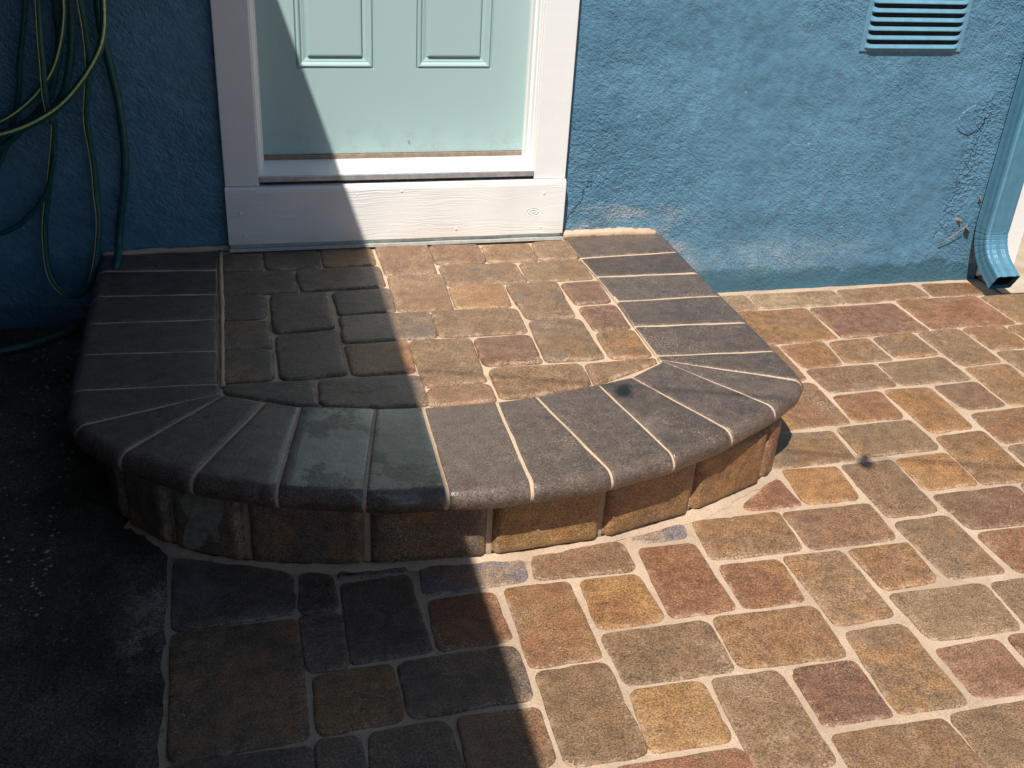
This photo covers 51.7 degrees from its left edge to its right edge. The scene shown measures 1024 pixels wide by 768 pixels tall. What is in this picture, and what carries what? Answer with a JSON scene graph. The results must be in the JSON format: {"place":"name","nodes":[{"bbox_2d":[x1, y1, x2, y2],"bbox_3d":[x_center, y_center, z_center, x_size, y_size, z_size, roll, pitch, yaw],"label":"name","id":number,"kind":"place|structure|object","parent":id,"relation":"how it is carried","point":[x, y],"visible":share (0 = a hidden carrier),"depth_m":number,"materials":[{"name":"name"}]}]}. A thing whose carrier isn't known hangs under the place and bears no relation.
{"place":"outdoors","nodes":[
{"label":"outdoors","id":0,"kind":"place"},
{"bbox_2d":[0,325,167,767],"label":"old concrete path","id":1,"kind":"structure","parent":0,"point":[90,671],"depth_m":2.43,"materials":[{"name":"grey concrete"}]},
{"bbox_2d":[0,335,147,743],"bbox_3d":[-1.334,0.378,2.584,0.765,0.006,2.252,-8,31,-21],"label":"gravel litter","id":2,"kind":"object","parent":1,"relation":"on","point":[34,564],"visible":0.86,"depth_m":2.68,"materials":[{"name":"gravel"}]},
{"bbox_2d":[158,279,1023,767],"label":"patio joint sand","id":3,"kind":"structure","parent":0,"point":[736,509],"depth_m":2.52,"materials":[{"name":"beige sand"}]},
{"bbox_2d":[67,227,802,574],"bbox_3d":[-0.228,-0.028,3.162,1.997,0.299,1.587,-4,30,-14],"label":"entry step","id":4,"kind":"object","parent":3,"relation":"on","point":[361,409],"visible":1,"depth_m":2.81,"materials":[{"name":"concrete"}]},
{"bbox_2d":[166,282,1023,767],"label":"patio paving","id":5,"kind":"structure","parent":0,"point":[236,690],"depth_m":2.45,"materials":[{"name":"brown stone"}]},
{"bbox_2d":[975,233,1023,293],"bbox_3d":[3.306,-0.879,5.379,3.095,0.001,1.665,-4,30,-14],"label":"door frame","id":6,"kind":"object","parent":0,"point":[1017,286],"visible":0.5,"depth_m":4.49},
{"label":"ground","id":7,"kind":"structure","parent":0,"visible":0},
{"bbox_2d":[0,0,1023,328],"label":"house","id":8,"kind":"structure","parent":7,"relation":"on","point":[722,146],"depth_m":3.66,"materials":[{"name":"blue paint"}]},
{"bbox_2d":[0,0,128,354],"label":"garden hose","id":9,"kind":"object","parent":8,"relation":"hanging from","point":[63,12],"visible":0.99,"depth_m":3.18,"materials":[{"name":"green rubber"}]},
{"bbox_2d":[254,0,530,159],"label":"door","id":10,"kind":"structure","parent":8,"relation":"in","point":[339,79],"depth_m":3.55,"materials":[{"name":"teal paint"}]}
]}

